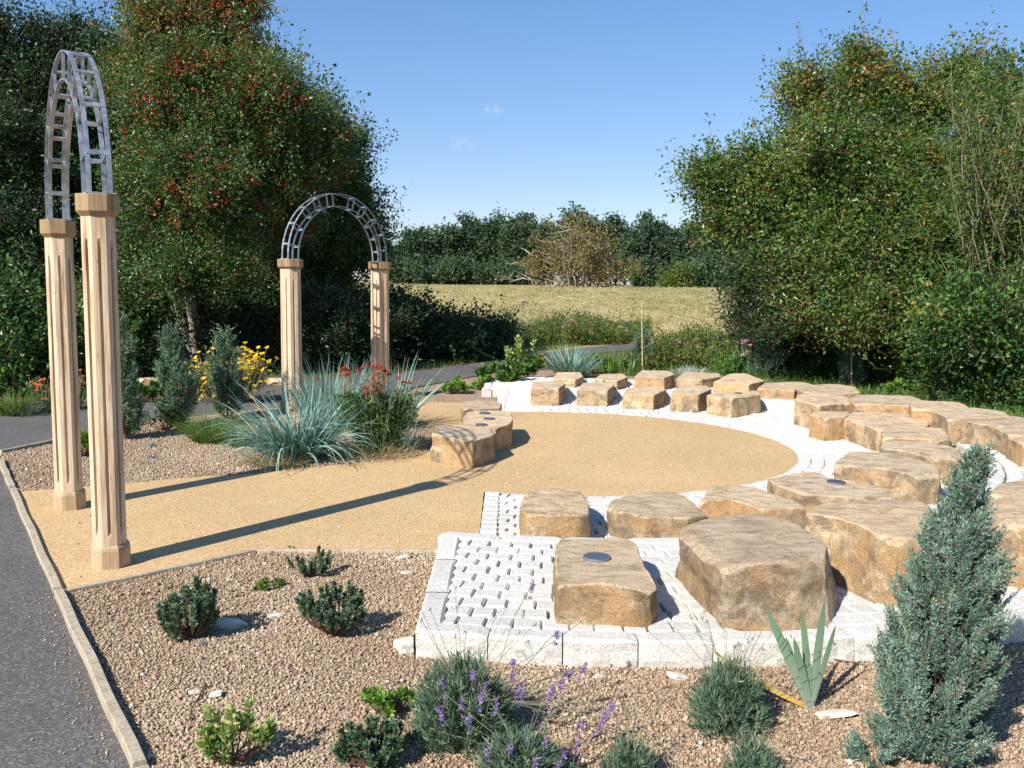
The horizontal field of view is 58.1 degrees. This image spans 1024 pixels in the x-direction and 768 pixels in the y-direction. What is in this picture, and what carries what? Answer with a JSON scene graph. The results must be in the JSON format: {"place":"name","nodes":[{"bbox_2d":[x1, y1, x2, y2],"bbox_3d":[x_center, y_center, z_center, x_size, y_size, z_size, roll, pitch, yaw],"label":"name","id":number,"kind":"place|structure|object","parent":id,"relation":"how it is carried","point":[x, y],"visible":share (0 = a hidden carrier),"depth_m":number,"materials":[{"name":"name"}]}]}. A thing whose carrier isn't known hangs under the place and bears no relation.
{"place":"outdoors","nodes":[
{"label":"outdoors","id":0,"kind":"place"},
{"bbox_2d":[67,551,436,627],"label":"loose gravel","id":1,"kind":"structure","parent":0,"point":[227,573],"depth_m":5.09,"materials":[{"name":"gravel"}]},
{"bbox_2d":[0,343,634,767],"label":"asphalt path","id":2,"kind":"structure","parent":0,"point":[34,679],"depth_m":4.20,"materials":[{"name":"asphalt"}]},
{"bbox_2d":[19,402,798,588],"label":"golden floor","id":3,"kind":"structure","parent":0,"point":[365,509],"depth_m":7.57,"materials":[{"name":"gravel"}]},
{"bbox_2d":[40,50,130,570],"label":"garden arch","id":4,"kind":"structure","parent":3,"relation":"on","point":[98,214],"depth_m":5.39,"materials":[{"name":"brown wood"}]},
{"bbox_2d":[277,193,390,412],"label":"garden arch","id":5,"kind":"structure","parent":3,"relation":"on","point":[290,296],"depth_m":11.87,"materials":[{"name":"brown wood"}]},
{"bbox_2d":[430,425,494,468],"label":"boulder","id":6,"kind":"object","parent":3,"relation":"on","point":[468,446],"visible":1,"depth_m":8.65,"materials":[{"name":"stone"}]},
{"bbox_2d":[463,411,512,452],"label":"boulder","id":7,"kind":"object","parent":3,"relation":"on","point":[499,424],"visible":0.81,"depth_m":9.58,"materials":[{"name":"stone"}]},
{"bbox_2d":[128,280,802,366],"bbox_3d":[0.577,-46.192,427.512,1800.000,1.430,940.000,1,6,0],"label":"ground","id":8,"kind":"structure","parent":0,"point":[588,306],"depth_m":51.73,"materials":[{"name":"plant"}]},
{"bbox_2d":[2,5,370,356],"bbox_3d":[-8.194,-4.439,21.495,10.317,8.175,5.160,1,6,0],"label":"dark tree","id":9,"kind":"object","parent":8,"relation":"on","point":[200,312],"visible":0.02,"depth_m":20.79,"materials":[{"name":"green plant"}]},
{"bbox_2d":[231,72,421,352],"bbox_3d":[-4.033,-3.438,19.935,4.493,6.364,3.669,4,7,30],"label":"hawthorn tree","id":10,"kind":"object","parent":8,"relation":"on","point":[347,248],"visible":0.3,"depth_m":19.25,"materials":[{"name":"green plant"}]},
{"bbox_2d":[394,222,440,283],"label":"tree","id":11,"kind":"object","parent":8,"relation":"on","point":[419,240],"visible":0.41,"depth_m":114.29,"materials":[{"name":"green plant"}]},
{"bbox_2d":[396,250,484,284],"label":"bush","id":12,"kind":"object","parent":8,"relation":"on","point":[425,272],"visible":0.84,"depth_m":109.30,"materials":[{"name":"green plant"}]},
{"bbox_2d":[353,254,531,364],"bbox_3d":[-1.606,-1.347,20.626,3.701,3.052,5.070,3,7,22],"label":"bramble hedge","id":13,"kind":"object","parent":8,"relation":"on","point":[473,336],"visible":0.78,"depth_m":19.54,"materials":[{"name":"green plant"}]},
{"bbox_2d":[428,216,480,265],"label":"tree","id":14,"kind":"object","parent":8,"relation":"on","point":[449,236],"visible":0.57,"depth_m":116.06,"materials":[{"name":"green plant"}]},
{"bbox_2d":[454,210,490,284],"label":"tree","id":15,"kind":"object","parent":8,"relation":"on","point":[471,242],"visible":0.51,"depth_m":117.43,"materials":[{"name":"green plant"}]},
{"bbox_2d":[469,202,507,284],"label":"tree","id":16,"kind":"object","parent":8,"relation":"on","point":[492,253],"visible":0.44,"depth_m":116.41,"materials":[{"name":"green plant"}]},
{"bbox_2d":[449,256,537,284],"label":"bush","id":17,"kind":"object","parent":8,"relation":"on","point":[482,271],"visible":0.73,"depth_m":109.15,"materials":[{"name":"green plant"}]},
{"bbox_2d":[490,209,538,283],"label":"tree","id":18,"kind":"object","parent":8,"relation":"on","point":[513,230],"visible":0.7,"depth_m":113.50,"materials":[{"name":"green plant"}]},
{"bbox_2d":[543,200,597,285],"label":"tree","id":19,"kind":"object","parent":8,"relation":"on","point":[568,216],"visible":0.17,"depth_m":112.81,"materials":[{"name":"green plant"}]},
{"bbox_2d":[495,204,648,287],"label":"bare hawthorn tree","id":20,"kind":"object","parent":8,"relation":"on","point":[585,249],"visible":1,"depth_m":85.95,"materials":[{"name":"beige plant"}]},
{"bbox_2d":[492,305,660,346],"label":"weeds","id":21,"kind":"object","parent":8,"relation":"on","point":[575,328],"visible":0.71,"depth_m":26.26,"materials":[{"name":"green plant"}]},
{"bbox_2d":[605,208,672,285],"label":"tree","id":22,"kind":"object","parent":8,"relation":"on","point":[643,230],"visible":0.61,"depth_m":111.78,"materials":[{"name":"green plant"}]},
{"bbox_2d":[619,245,678,286],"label":"bush","id":23,"kind":"object","parent":8,"relation":"on","point":[648,260],"visible":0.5,"depth_m":109.69,"materials":[{"name":"green plant"}]},
{"bbox_2d":[631,220,684,267],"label":"tree","id":24,"kind":"object","parent":8,"relation":"on","point":[666,240],"visible":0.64,"depth_m":111.74,"materials":[{"name":"green plant"}]},
{"bbox_2d":[650,257,700,287],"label":"bush","id":25,"kind":"object","parent":8,"relation":"on","point":[675,277],"visible":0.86,"depth_m":98.68,"materials":[{"name":"green plant"}]},
{"bbox_2d":[661,221,713,266],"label":"tree","id":26,"kind":"object","parent":8,"relation":"on","point":[689,247],"visible":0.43,"depth_m":111.83,"materials":[{"name":"green plant"}]},
{"bbox_2d":[672,241,730,287],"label":"bush","id":27,"kind":"object","parent":8,"relation":"on","point":[707,270],"visible":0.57,"depth_m":101.77,"materials":[{"name":"green plant"}]},
{"bbox_2d":[0,349,1023,662],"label":"planting soil","id":28,"kind":"structure","parent":0,"point":[262,385],"depth_m":16.68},
{"bbox_2d":[10,487,61,593],"bbox_3d":[-3.225,1.001,6.182,0.051,0.074,2.804,-3,7,-32],"label":"edging board","id":29,"kind":"object","parent":28,"relation":"on","point":[48,569],"visible":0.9,"depth_m":5.83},
{"bbox_2d":[0,237,85,397],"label":"bramble bush","id":30,"kind":"object","parent":28,"relation":"on","point":[24,346],"visible":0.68,"depth_m":13.23,"materials":[{"name":"green plant"}]},
{"bbox_2d":[0,0,139,310],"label":"dark tree","id":31,"kind":"object","parent":28,"relation":"on","point":[26,67],"visible":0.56,"depth_m":17.59,"materials":[{"name":"green plant"}]},
{"bbox_2d":[54,588,146,767],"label":"edging board","id":32,"kind":"object","parent":28,"relation":"on","point":[126,737],"visible":0.91,"depth_m":3.77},
{"bbox_2d":[25,229,204,386],"bbox_3d":[-6.949,-1.056,15.591,2.545,3.136,3.654,2,6,12],"label":"bramble bush","id":33,"kind":"object","parent":28,"relation":"on","point":[145,325],"visible":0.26,"depth_m":15.78,"materials":[{"name":"green plant"}]},
{"bbox_2d":[64,549,255,594],"bbox_3d":[-2.014,1.106,5.372,1.131,0.072,0.038,-6,9,-45],"label":"edging board","id":34,"kind":"object","parent":28,"relation":"on","point":[124,579],"visible":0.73,"depth_m":5.32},
{"bbox_2d":[0,407,434,491],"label":"gravel bed island","id":35,"kind":"structure","parent":28,"relation":"on","point":[197,471],"depth_m":8.62,"materials":[{"name":"gravel"}]},
{"bbox_2d":[119,310,150,439],"bbox_3d":[-4.088,-0.103,9.661,0.540,1.393,0.483,3,7,20],"label":"juniper","id":36,"kind":"object","parent":35,"relation":"on","point":[134,421],"visible":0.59,"depth_m":9.61,"materials":[{"name":"plant"}]},
{"bbox_2d":[150,318,204,426],"bbox_3d":[-3.829,-0.132,10.477,0.643,1.278,0.624,1,6,0],"label":"juniper","id":37,"kind":"object","parent":35,"relation":"on","point":[180,389],"visible":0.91,"depth_m":10.38,"materials":[{"name":"plant"}]},
{"bbox_2d":[163,400,254,443],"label":"green grass clump","id":38,"kind":"object","parent":35,"relation":"on","point":[202,435],"visible":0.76,"depth_m":9.57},
{"bbox_2d":[200,323,250,418],"bbox_3d":[-3.470,-0.153,11.177,0.583,1.174,0.598,1,6,0],"label":"juniper","id":39,"kind":"object","parent":35,"relation":"on","point":[224,355],"visible":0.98,"depth_m":11.12,"materials":[{"name":"plant"}]},
{"bbox_2d":[194,373,391,477],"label":"blue grass","id":40,"kind":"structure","parent":35,"relation":"on","point":[313,441],"depth_m":8.66,"materials":[{"name":"plant"}]},
{"bbox_2d":[261,352,395,425],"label":"blue grass","id":41,"kind":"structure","parent":35,"relation":"on","point":[296,401],"depth_m":10.81,"materials":[{"name":"plant"}]},
{"bbox_2d":[333,358,422,453],"bbox_3d":[-1.329,0.235,9.120,0.898,0.972,0.706,1,6,0],"label":"red helenium","id":42,"kind":"object","parent":35,"relation":"on","point":[395,413],"visible":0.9,"depth_m":9.02,"materials":[{"name":"green plant"}]},
{"bbox_2d":[58,0,382,365],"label":"hawthorn tree","id":43,"kind":"object","parent":28,"relation":"on","point":[229,133],"visible":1,"depth_m":15.31,"materials":[{"name":"green plant"}]},
{"bbox_2d":[184,341,277,402],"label":"yellow flower bush","id":44,"kind":"object","parent":28,"relation":"on","point":[254,372],"visible":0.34,"depth_m":12.71,"materials":[{"name":"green plant"}]},
{"bbox_2d":[180,281,322,369],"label":"leafy bush","id":45,"kind":"object","parent":28,"relation":"on","point":[242,315],"visible":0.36,"depth_m":17.20,"materials":[{"name":"green plant"}]},
{"bbox_2d":[240,263,432,373],"bbox_3d":[-3.156,-0.916,17.602,3.590,2.726,2.907,1,6,0],"label":"leafy bush","id":46,"kind":"object","parent":28,"relation":"on","point":[342,322],"visible":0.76,"depth_m":17.16,"materials":[{"name":"green plant"}]},
{"bbox_2d":[257,548,437,552],"bbox_3d":[-1.031,1.072,5.807,1.136,0.068,0.038,0,6,-2],"label":"edging board","id":47,"kind":"object","parent":28,"relation":"on","point":[303,550],"visible":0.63,"depth_m":5.79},
{"bbox_2d":[474,356,527,381],"bbox_3d":[-0.175,-0.195,14.877,0.884,0.533,0.584,1,6,0],"label":"euphorbia","id":48,"kind":"object","parent":28,"relation":"on","point":[515,372],"visible":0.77,"depth_m":14.82,"materials":[{"name":"green plant"}]},
{"bbox_2d":[391,370,676,402],"bbox_3d":[0.766,-0.015,15.765,6.681,0.001,4.167,-2,7,-25],"label":"gravel bed","id":49,"kind":"object","parent":28,"relation":"on","point":[471,394],"visible":0.2,"depth_m":14.16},
{"bbox_2d":[69,552,1023,767],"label":"gravel bed","id":50,"kind":"object","parent":28,"relation":"on","point":[326,761],"visible":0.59,"depth_m":3.84,"materials":[{"name":"gravel"}]},
{"bbox_2d":[153,575,221,641],"bbox_3d":[-1.538,1.058,4.367,0.300,0.326,0.292,-2,7,-23],"label":"hebe","id":51,"kind":"object","parent":50,"relation":"on","point":[196,611],"visible":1,"depth_m":4.33,"materials":[{"name":"plant"}]},
{"bbox_2d":[193,695,279,765],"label":"variegated shrub","id":52,"kind":"object","parent":50,"relation":"on","point":[211,740],"visible":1,"depth_m":3.22,"materials":[{"name":"green plant"}]},
{"bbox_2d":[285,545,333,577],"bbox_3d":[-1.177,1.024,5.324,0.285,0.187,0.196,1,6,0],"label":"hebe","id":53,"kind":"object","parent":50,"relation":"on","point":[312,570],"visible":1,"depth_m":5.32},
{"bbox_2d":[293,579,367,634],"bbox_3d":[-0.866,1.083,4.413,0.346,0.274,0.245,-2,7,-21],"label":"hebe","id":54,"kind":"object","parent":50,"relation":"on","point":[331,620],"visible":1,"depth_m":4.39,"materials":[{"name":"plant"}]},
{"bbox_2d":[330,714,407,767],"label":"hebe","id":55,"kind":"object","parent":50,"relation":"on","point":[357,745],"visible":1,"depth_m":3.21,"materials":[{"name":"plant"}]},
{"bbox_2d":[358,684,417,716],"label":"green plant","id":56,"kind":"object","parent":50,"relation":"on","point":[385,702],"visible":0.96,"depth_m":3.63,"materials":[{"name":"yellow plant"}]},
{"bbox_2d":[413,536,459,658],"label":"end kerb","id":57,"kind":"structure","parent":50,"relation":"on","point":[441,577],"depth_m":4.85,"materials":[{"name":"concrete"}]},
{"bbox_2d":[331,579,615,762],"bbox_3d":[-0.116,1.070,3.414,0.992,0.669,0.656,1,6,0],"label":"lavender","id":58,"kind":"object","parent":50,"relation":"on","point":[440,711],"visible":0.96,"depth_m":3.38,"materials":[{"name":"plant"}]},
{"bbox_2d":[430,664,579,767],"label":"lavender","id":59,"kind":"object","parent":50,"relation":"on","point":[526,749],"visible":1,"depth_m":3.14,"materials":[{"name":"plant"}]},
{"bbox_2d":[597,687,663,767],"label":"lavender","id":60,"kind":"object","parent":50,"relation":"on","point":[624,755],"visible":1,"depth_m":3.15,"materials":[{"name":"plant"}]},
{"bbox_2d":[639,610,836,742],"bbox_3d":[0.835,1.121,3.531,0.670,0.525,0.434,1,6,0],"label":"lavender","id":61,"kind":"object","parent":50,"relation":"on","point":[719,697],"visible":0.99,"depth_m":3.51,"materials":[{"name":"plant"}]},
{"bbox_2d":[719,711,814,767],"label":"lavender","id":62,"kind":"object","parent":50,"relation":"on","point":[746,755],"visible":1,"depth_m":3.16,"materials":[{"name":"plant"}]},
{"bbox_2d":[711,600,835,708],"bbox_3d":[1.055,1.095,3.734,0.490,0.450,0.097,2,6,8],"label":"iris","id":63,"kind":"object","parent":50,"relation":"on","point":[807,680],"visible":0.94,"depth_m":3.73,"materials":[{"name":"green plant"}]},
{"bbox_2d":[840,710,903,767],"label":"juniper","id":64,"kind":"object","parent":50,"relation":"on","point":[857,751],"visible":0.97,"depth_m":3.30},
{"bbox_2d":[864,438,1018,767],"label":"juniper","id":65,"kind":"object","parent":50,"relation":"on","point":[941,676],"visible":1,"depth_m":3.21,"materials":[{"name":"plant"}]},
{"bbox_2d":[621,327,743,372],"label":"weeds","id":66,"kind":"object","parent":28,"relation":"on","point":[669,353],"visible":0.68,"depth_m":18.23,"materials":[{"name":"green plant"}]},
{"bbox_2d":[650,320,737,349],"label":"weeds","id":67,"kind":"object","parent":28,"relation":"on","point":[698,335],"visible":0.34,"depth_m":24.15,"materials":[{"name":"green plant"}]},
{"bbox_2d":[415,377,1023,668],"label":"kerb","id":68,"kind":"structure","parent":28,"relation":"on","point":[600,649],"depth_m":4.14,"materials":[{"name":"concrete"}]},
{"bbox_2d":[561,343,879,384],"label":"verge grass","id":69,"kind":"structure","parent":28,"relation":"on","point":[706,371],"depth_m":17.05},
{"bbox_2d":[438,388,1004,546],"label":"kerb","id":70,"kind":"structure","parent":28,"relation":"on","point":[997,478],"depth_m":7.77,"materials":[{"name":"stone"}]},
{"bbox_2d":[742,330,792,376],"bbox_3d":[4.736,-0.608,17.132,0.904,0.986,0.864,1,6,0],"label":"juniper","id":71,"kind":"object","parent":28,"relation":"on","point":[773,362],"visible":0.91,"depth_m":17.02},
{"bbox_2d":[701,224,850,368],"bbox_3d":[5.023,-1.340,17.228,3.116,3.506,5.134,3,7,22],"label":"ivy bush","id":72,"kind":"object","parent":28,"relation":"on","point":[744,317],"visible":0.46,"depth_m":15.76,"materials":[{"name":"green plant"}]},
{"bbox_2d":[713,342,840,379],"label":"weeds","id":73,"kind":"object","parent":28,"relation":"on","point":[732,364],"visible":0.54,"depth_m":17.15,"materials":[{"name":"green plant"}]},
{"bbox_2d":[653,1,1020,377],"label":"hawthorn tree","id":74,"kind":"object","parent":28,"relation":"on","point":[836,163],"visible":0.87,"depth_m":15.50,"materials":[{"name":"green plant"}]},
{"bbox_2d":[729,219,946,383],"bbox_3d":[6.151,-1.170,16.102,3.752,3.529,5.325,4,7,29],"label":"leafy bush","id":75,"kind":"object","parent":28,"relation":"on","point":[849,323],"visible":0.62,"depth_m":14.64,"materials":[{"name":"green plant"}]},
{"bbox_2d":[836,333,869,384],"bbox_3d":[5.832,-0.456,15.772,0.586,1.020,0.612,1,6,0],"label":"juniper","id":76,"kind":"object","parent":28,"relation":"on","point":[858,372],"visible":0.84,"depth_m":15.74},
{"bbox_2d":[758,375,1023,416],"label":"ground cover","id":77,"kind":"object","parent":28,"relation":"on","point":[878,388],"visible":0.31,"depth_m":14.58,"materials":[{"name":"green plant"}]},
{"bbox_2d":[856,30,1023,363],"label":"willow tree","id":78,"kind":"object","parent":28,"relation":"on","point":[984,208],"visible":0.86,"depth_m":13.26,"materials":[{"name":"green plant"}]},
{"bbox_2d":[868,241,1023,409],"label":"bramble bush","id":79,"kind":"object","parent":28,"relation":"on","point":[939,332],"visible":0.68,"depth_m":12.69,"materials":[{"name":"green plant"}]},
{"bbox_2d":[910,305,1023,412],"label":"bramble bush","id":80,"kind":"object","parent":28,"relation":"on","point":[992,388],"visible":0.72,"depth_m":13.20,"materials":[{"name":"green plant"}]},
{"bbox_2d":[0,0,1023,283],"label":"sky","id":81,"kind":"structure","parent":0,"point":[541,106],"materials":[{"name":"blue"}]},
{"bbox_2d":[540,343,608,376],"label":"blue grass","id":82,"kind":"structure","parent":0,"point":[581,366],"depth_m":16.58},
{"bbox_2d":[480,396,963,537],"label":"sett paving","id":83,"kind":"structure","parent":0,"point":[823,457],"depth_m":9.89,"materials":[{"name":"stone"}]},
{"bbox_2d":[530,381,565,405],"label":"boulder","id":84,"kind":"object","parent":83,"relation":"on","point":[547,393],"visible":0.98,"depth_m":12.79,"materials":[{"name":"stone"}]},
{"bbox_2d":[519,487,590,538],"bbox_3d":[0.292,0.917,6.400,0.494,0.240,0.883,1,6,0],"label":"boulder","id":85,"kind":"object","parent":83,"relation":"on","point":[562,512],"visible":0.93,"depth_m":6.05,"materials":[{"name":"stone"}]},
{"bbox_2d":[577,382,613,406],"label":"boulder","id":86,"kind":"object","parent":83,"relation":"on","point":[597,394],"visible":0.98,"depth_m":12.80,"materials":[{"name":"stone"}]},
{"bbox_2d":[622,387,665,409],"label":"boulder","id":87,"kind":"object","parent":83,"relation":"on","point":[645,398],"visible":0.97,"depth_m":12.57,"materials":[{"name":"stone"}]},
{"bbox_2d":[608,491,705,538],"bbox_3d":[0.975,0.934,6.440,0.647,0.214,0.798,1,6,0],"label":"boulder","id":88,"kind":"object","parent":83,"relation":"on","point":[662,514],"visible":0.92,"depth_m":6.18,"materials":[{"name":"stone"}]},
{"bbox_2d":[670,386,711,412],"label":"boulder","id":89,"kind":"object","parent":83,"relation":"on","point":[688,398],"visible":0.91,"depth_m":12.35,"materials":[{"name":"stone"}]},
{"bbox_2d":[706,391,760,417],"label":"boulder","id":90,"kind":"object","parent":83,"relation":"on","point":[731,404],"visible":0.99,"depth_m":12.06,"materials":[{"name":"stone"}]},
{"bbox_2d":[699,485,804,528],"bbox_3d":[1.677,0.913,6.399,0.752,0.281,0.663,4,7,30],"label":"boulder","id":91,"kind":"object","parent":83,"relation":"on","point":[725,501],"visible":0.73,"depth_m":6.26,"materials":[{"name":"stone"}]},
{"bbox_2d":[794,394,849,428],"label":"boulder","id":92,"kind":"object","parent":83,"relation":"on","point":[806,406],"visible":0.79,"depth_m":11.15,"materials":[{"name":"stone"}]},
{"bbox_2d":[809,411,849,440],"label":"boulder","id":93,"kind":"object","parent":83,"relation":"on","point":[826,425],"visible":0.88,"depth_m":10.24,"materials":[{"name":"stone"}]},
{"bbox_2d":[767,472,895,526],"bbox_3d":[2.313,0.877,6.810,0.687,0.279,0.937,-3,7,-27],"label":"boulder","id":94,"kind":"object","parent":83,"relation":"on","point":[808,491],"visible":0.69,"depth_m":6.68,"materials":[{"name":"stone"}]},
{"bbox_2d":[843,412,928,451],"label":"boulder","id":95,"kind":"object","parent":83,"relation":"on","point":[863,429],"visible":0.68,"depth_m":9.99,"materials":[{"name":"stone"}]},
{"bbox_2d":[831,451,941,504],"bbox_3d":[3.180,0.785,7.738,0.822,0.280,1.002,4,7,30],"label":"boulder","id":96,"kind":"object","parent":83,"relation":"on","point":[903,478],"visible":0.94,"depth_m":7.48,"materials":[{"name":"stone"}]},
{"bbox_2d":[879,427,951,451],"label":"boulder","id":97,"kind":"object","parent":83,"relation":"on","point":[923,435],"visible":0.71,"depth_m":9.02,"materials":[{"name":"stone"}]},
{"bbox_2d":[880,441,961,484],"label":"boulder","id":98,"kind":"object","parent":83,"relation":"on","point":[939,456],"visible":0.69,"depth_m":8.27,"materials":[{"name":"stone"}]},
{"bbox_2d":[443,378,1023,633],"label":"sett paving","id":99,"kind":"structure","parent":0,"point":[478,588],"depth_m":4.75,"materials":[{"name":"stone"}]},
{"bbox_2d":[552,537,658,630],"bbox_3d":[0.459,0.994,4.662,0.497,0.232,0.907,1,6,0],"label":"boulder","id":100,"kind":"object","parent":99,"relation":"on","point":[605,581],"visible":0.98,"depth_m":4.30,"materials":[{"name":"stone"}]},
{"bbox_2d":[713,373,764,392],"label":"boulder","id":101,"kind":"object","parent":99,"relation":"on","point":[738,382],"visible":0.88,"depth_m":13.51,"materials":[{"name":"stone"}]},
{"bbox_2d":[676,514,840,631],"bbox_3d":[1.230,0.946,4.730,0.745,0.332,1.020,-1,6,-12],"label":"boulder","id":102,"kind":"object","parent":99,"relation":"on","point":[739,571],"visible":0.97,"depth_m":4.37,"materials":[{"name":"stone"}]},
{"bbox_2d":[757,382,811,399],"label":"boulder","id":103,"kind":"object","parent":99,"relation":"on","point":[781,390],"visible":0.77,"depth_m":12.96,"materials":[{"name":"stone"}]},
{"bbox_2d":[805,499,932,607],"bbox_3d":[2.093,0.898,5.073,0.892,0.372,0.777,-3,7,-28],"label":"boulder","id":104,"kind":"object","parent":99,"relation":"on","point":[867,543],"visible":0.73,"depth_m":4.86,"materials":[{"name":"stone"}]},
{"bbox_2d":[848,395,920,413],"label":"boulder","id":105,"kind":"object","parent":99,"relation":"on","point":[898,404],"visible":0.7,"depth_m":10.89,"materials":[{"name":"stone"}]},
{"bbox_2d":[909,400,967,427],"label":"boulder","id":106,"kind":"object","parent":99,"relation":"on","point":[922,409],"visible":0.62,"depth_m":10.46,"materials":[{"name":"stone"}]},
{"bbox_2d":[931,407,1010,445],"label":"boulder","id":107,"kind":"object","parent":99,"relation":"on","point":[948,421],"visible":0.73,"depth_m":9.63,"materials":[{"name":"stone"}]},
{"bbox_2d":[960,416,1023,447],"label":"boulder","id":108,"kind":"object","parent":99,"relation":"on","point":[982,431],"visible":0.53,"depth_m":9.29,"materials":[{"name":"stone"}]},
{"bbox_2d":[986,492,1023,587],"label":"boulder","id":109,"kind":"object","parent":99,"relation":"on","point":[1009,512],"visible":0.52,"depth_m":4.94,"materials":[{"name":"stone"}]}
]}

